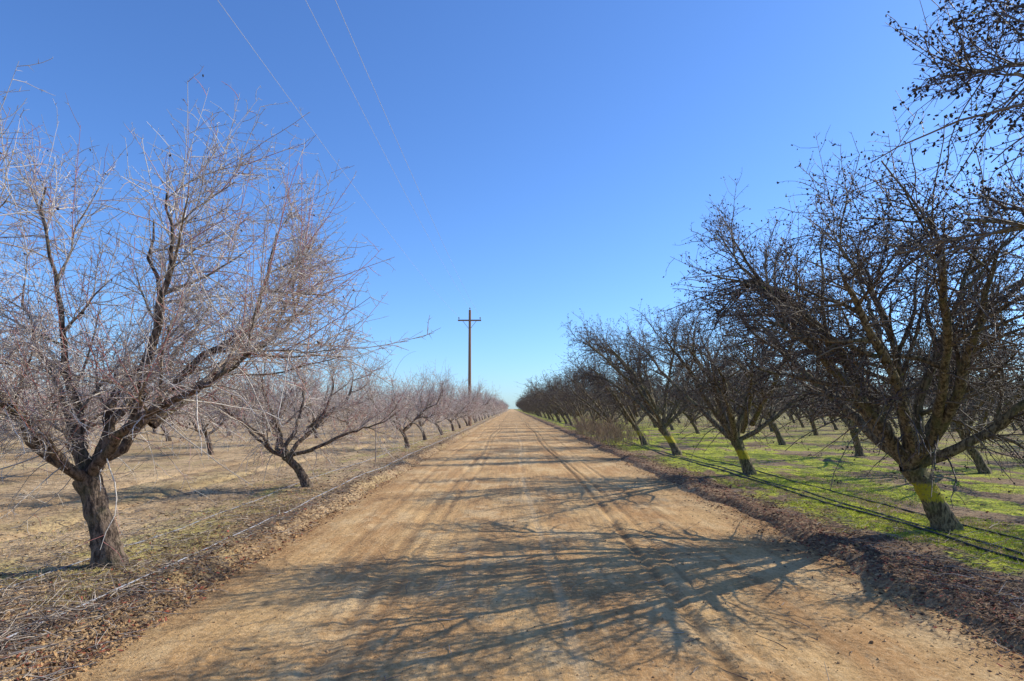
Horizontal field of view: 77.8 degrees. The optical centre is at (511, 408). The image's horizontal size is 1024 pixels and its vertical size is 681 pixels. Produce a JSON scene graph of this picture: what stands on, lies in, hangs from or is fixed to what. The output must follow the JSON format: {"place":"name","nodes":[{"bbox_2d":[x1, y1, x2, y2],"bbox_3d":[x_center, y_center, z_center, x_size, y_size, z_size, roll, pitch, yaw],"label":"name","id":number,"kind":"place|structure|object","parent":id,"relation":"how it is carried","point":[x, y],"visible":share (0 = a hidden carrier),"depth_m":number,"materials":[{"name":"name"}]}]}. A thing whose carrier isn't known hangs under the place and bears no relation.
{"place":"outdoors","nodes":[
{"label":"outdoors","id":0,"kind":"place"},
{"bbox_2d":[0,409,1023,680],"bbox_3d":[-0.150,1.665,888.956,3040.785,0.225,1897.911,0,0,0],"label":"ground","id":1,"kind":"structure","parent":0,"point":[760,451],"depth_m":12.58,"materials":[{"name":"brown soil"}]},
{"bbox_2d":[0,360,54,449],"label":"almond tree","id":2,"kind":"object","parent":1,"relation":"on","point":[18,407],"visible":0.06,"depth_m":20.41,"materials":[{"name":"brown plant"}]},
{"bbox_2d":[0,196,85,239],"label":"almond tree","id":3,"kind":"object","parent":1,"relation":"on","point":[37,215],"visible":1,"depth_m":3.60,"materials":[{"name":"brown plant"}]},
{"bbox_2d":[0,277,94,433],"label":"almond tree","id":4,"kind":"object","parent":1,"relation":"on","point":[25,339],"visible":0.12,"depth_m":11.40,"materials":[{"name":"brown plant"}]},
{"bbox_2d":[0,292,165,475],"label":"almond tree","id":5,"kind":"object","parent":1,"relation":"on","point":[88,423],"visible":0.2,"depth_m":15.71,"materials":[{"name":"brown plant"}]},
{"bbox_2d":[0,57,439,568],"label":"almond tree","id":6,"kind":"object","parent":1,"relation":"on","point":[106,543],"visible":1,"depth_m":6.49,"materials":[{"name":"grey plant"}]},
{"bbox_2d":[144,338,295,457],"bbox_3d":[-11.160,-0.330,22.870,5.482,5.146,6.000,0,0,21],"label":"almond tree","id":7,"kind":"object","parent":1,"relation":"on","point":[206,433],"visible":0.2,"depth_m":22.74,"materials":[{"name":"brown plant"}]},
{"bbox_2d":[0,431,463,680],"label":"dry leaves","id":8,"kind":"object","parent":1,"relation":"on","point":[122,636],"visible":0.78,"depth_m":6.89,"materials":[{"name":"brown plant"}]},
{"bbox_2d":[2,422,472,589],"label":"irrigation hose","id":9,"kind":"object","parent":1,"relation":"on","point":[190,524],"visible":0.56,"depth_m":8.59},
{"bbox_2d":[7,418,489,637],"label":"irrigation hose","id":10,"kind":"object","parent":1,"relation":"on","point":[14,634],"visible":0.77,"depth_m":7.21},
{"bbox_2d":[162,310,428,488],"bbox_3d":[-4.270,-0.121,13.023,5.241,3.821,4.055,0,0,0],"label":"almond tree","id":11,"kind":"object","parent":1,"relation":"on","point":[287,455],"visible":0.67,"depth_m":13.07,"materials":[{"name":"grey plant"}]},
{"bbox_2d":[370,403,380,461],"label":"almond sapling","id":12,"kind":"object","parent":1,"relation":"on","point":[375,433],"visible":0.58,"depth_m":19.49,"materials":[{"name":"brown wood"}]},
{"bbox_2d":[349,351,462,448],"bbox_3d":[-4.587,-0.211,25.961,5.121,4.695,5.605,0,0,10],"label":"almond tree","id":13,"kind":"object","parent":1,"relation":"on","point":[403,431],"visible":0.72,"depth_m":25.98,"materials":[{"name":"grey plant"}]},
{"bbox_2d":[369,359,465,439],"bbox_3d":[-5.132,-0.197,32.942,5.933,4.679,5.282,0,0,16],"label":"almond tree","id":14,"kind":"object","parent":1,"relation":"on","point":[421,425],"visible":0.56,"depth_m":32.00,"materials":[{"name":"brown plant"}]},
{"bbox_2d":[394,367,476,434],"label":"almond tree","id":15,"kind":"object","parent":1,"relation":"on","point":[437,425],"visible":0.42,"depth_m":39.06,"materials":[{"name":"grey plant"}]},
{"bbox_2d":[415,381,485,427],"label":"almond tree","id":16,"kind":"object","parent":1,"relation":"on","point":[459,425],"visible":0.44,"depth_m":51.47,"materials":[{"name":"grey plant"}]},
{"bbox_2d":[418,371,486,431],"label":"almond tree","id":17,"kind":"object","parent":1,"relation":"on","point":[465,412],"visible":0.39,"depth_m":45.83,"materials":[{"name":"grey plant"}]},
{"bbox_2d":[430,382,484,426],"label":"almond tree","id":18,"kind":"object","parent":1,"relation":"on","point":[469,406],"visible":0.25,"depth_m":58.31,"materials":[{"name":"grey plant"}]},
{"bbox_2d":[458,308,480,425],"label":"utility pole","id":19,"kind":"object","parent":1,"relation":"on","point":[469,358],"visible":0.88,"depth_m":59.89,"materials":[{"name":"brown wood"}]},
{"bbox_2d":[218,0,477,315],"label":"power lines","id":20,"kind":"object","parent":19,"relation":"attached to","point":[364,115],"visible":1,"depth_m":15.41,"materials":[{"name":"metal"}]},
{"bbox_2d":[0,435,1023,680],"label":"fallen twigs","id":21,"kind":"object","parent":1,"relation":"on","point":[6,625],"visible":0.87,"depth_m":6.42,"materials":[{"name":"brown wood"}]},
{"bbox_2d":[0,443,1023,680],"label":"soil clods","id":22,"kind":"object","parent":1,"relation":"on","point":[70,676],"visible":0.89,"depth_m":5.24,"materials":[{"name":"brown soil"}]},
{"bbox_2d":[0,431,1023,680],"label":"leaf litter","id":23,"kind":"object","parent":1,"relation":"on","point":[1008,607],"visible":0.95,"depth_m":6.26,"materials":[{"name":"brown plant"}]},
{"bbox_2d":[0,314,1023,448],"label":"distant orchard","id":24,"kind":"object","parent":1,"relation":"on","point":[495,406],"visible":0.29,"depth_m":42.10,"materials":[{"name":"brown plant"}]},
{"bbox_2d":[532,369,589,426],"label":"almond tree","id":25,"kind":"object","parent":1,"relation":"on","point":[571,412],"visible":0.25,"depth_m":54.50,"materials":[{"name":"brown plant"}]},
{"bbox_2d":[532,364,610,429],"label":"almond tree","id":26,"kind":"object","parent":1,"relation":"on","point":[551,386],"visible":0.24,"depth_m":47.51,"materials":[{"name":"brown plant"}]},
{"bbox_2d":[563,354,631,426],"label":"almond tree","id":27,"kind":"object","parent":1,"relation":"on","point":[592,405],"visible":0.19,"depth_m":41.12,"materials":[{"name":"brown plant"}]},
{"bbox_2d":[544,352,659,436],"bbox_3d":[5.029,-0.500,35.436,6.561,4.938,6.792,0,0,19],"label":"almond tree","id":28,"kind":"object","parent":1,"relation":"on","point":[604,414],"visible":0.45,"depth_m":34.91,"materials":[{"name":"brown plant"}]},
{"bbox_2d":[563,412,651,445],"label":"dry weeds","id":29,"kind":"object","parent":1,"relation":"on","point":[595,429],"visible":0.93,"depth_m":31.70,"materials":[{"name":"brown plant"}]},
{"bbox_2d":[547,333,694,445],"bbox_3d":[4.945,-0.626,28.832,5.202,5.350,9.175,0,0,35],"label":"almond tree","id":30,"kind":"object","parent":1,"relation":"on","point":[626,414],"visible":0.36,"depth_m":28.07,"materials":[{"name":"brown plant"}]},
{"bbox_2d":[559,293,739,454],"bbox_3d":[4.609,-1.237,23.198,7.117,6.096,5.265,0,0,-14],"label":"almond tree","id":31,"kind":"object","parent":1,"relation":"on","point":[648,400],"visible":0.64,"depth_m":22.30,"materials":[{"name":"brown plant"}]},
{"bbox_2d":[599,258,876,474],"bbox_3d":[5.650,-0.613,14.775,6.075,4.785,6.777,0,0,-6],"label":"almond tree","id":32,"kind":"object","parent":1,"relation":"on","point":[730,429],"visible":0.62,"depth_m":14.88,"materials":[{"name":"brown plant"}]},
{"bbox_2d":[542,417,1023,561],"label":"irrigation hose","id":33,"kind":"object","parent":1,"relation":"on","point":[971,545],"visible":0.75,"depth_m":9.40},
{"bbox_2d":[547,418,1023,554],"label":"irrigation hose","id":34,"kind":"object","parent":1,"relation":"on","point":[1008,549],"visible":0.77,"depth_m":9.92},
{"bbox_2d":[562,421,1023,540],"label":"irrigation hose","id":35,"kind":"object","parent":1,"relation":"on","point":[976,528],"visible":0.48,"depth_m":11.09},
{"bbox_2d":[575,428,1023,568],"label":"moss grass","id":36,"kind":"structure","parent":1,"relation":"on","point":[927,520],"depth_m":10.36,"materials":[{"name":"green plant"}]},
{"bbox_2d":[656,91,1023,531],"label":"almond tree","id":37,"kind":"object","parent":1,"relation":"on","point":[912,456],"visible":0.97,"depth_m":7.73,"materials":[{"name":"brown plant"}]},
{"bbox_2d":[790,307,1023,455],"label":"almond tree","id":38,"kind":"object","parent":1,"relation":"on","point":[857,452],"visible":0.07,"depth_m":22.01,"materials":[{"name":"brown plant"}]},
{"bbox_2d":[824,0,1023,343],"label":"almond tree","id":39,"kind":"object","parent":1,"relation":"on","point":[970,74],"visible":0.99,"depth_m":4.40,"materials":[{"name":"brown plant"}]},
{"bbox_2d":[879,286,1023,476],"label":"almond tree","id":40,"kind":"object","parent":1,"relation":"on","point":[977,459],"visible":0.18,"depth_m":15.88,"materials":[{"name":"brown plant"}]},
{"bbox_2d":[0,0,1023,408],"label":"sky","id":41,"kind":"structure","parent":0,"point":[559,154],"materials":[{"name":"blue"}]},
{"bbox_2d":[36,409,1023,680],"bbox_3d":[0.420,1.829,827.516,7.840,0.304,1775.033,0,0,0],"label":"dirt road","id":42,"kind":"structure","parent":0,"point":[526,593],"depth_m":5.68,"materials":[{"name":"brown soil"}]},
{"bbox_2d":[70,435,1017,680],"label":"road debris","id":43,"kind":"object","parent":42,"relation":"on","point":[535,607],"visible":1,"depth_m":5.03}
]}

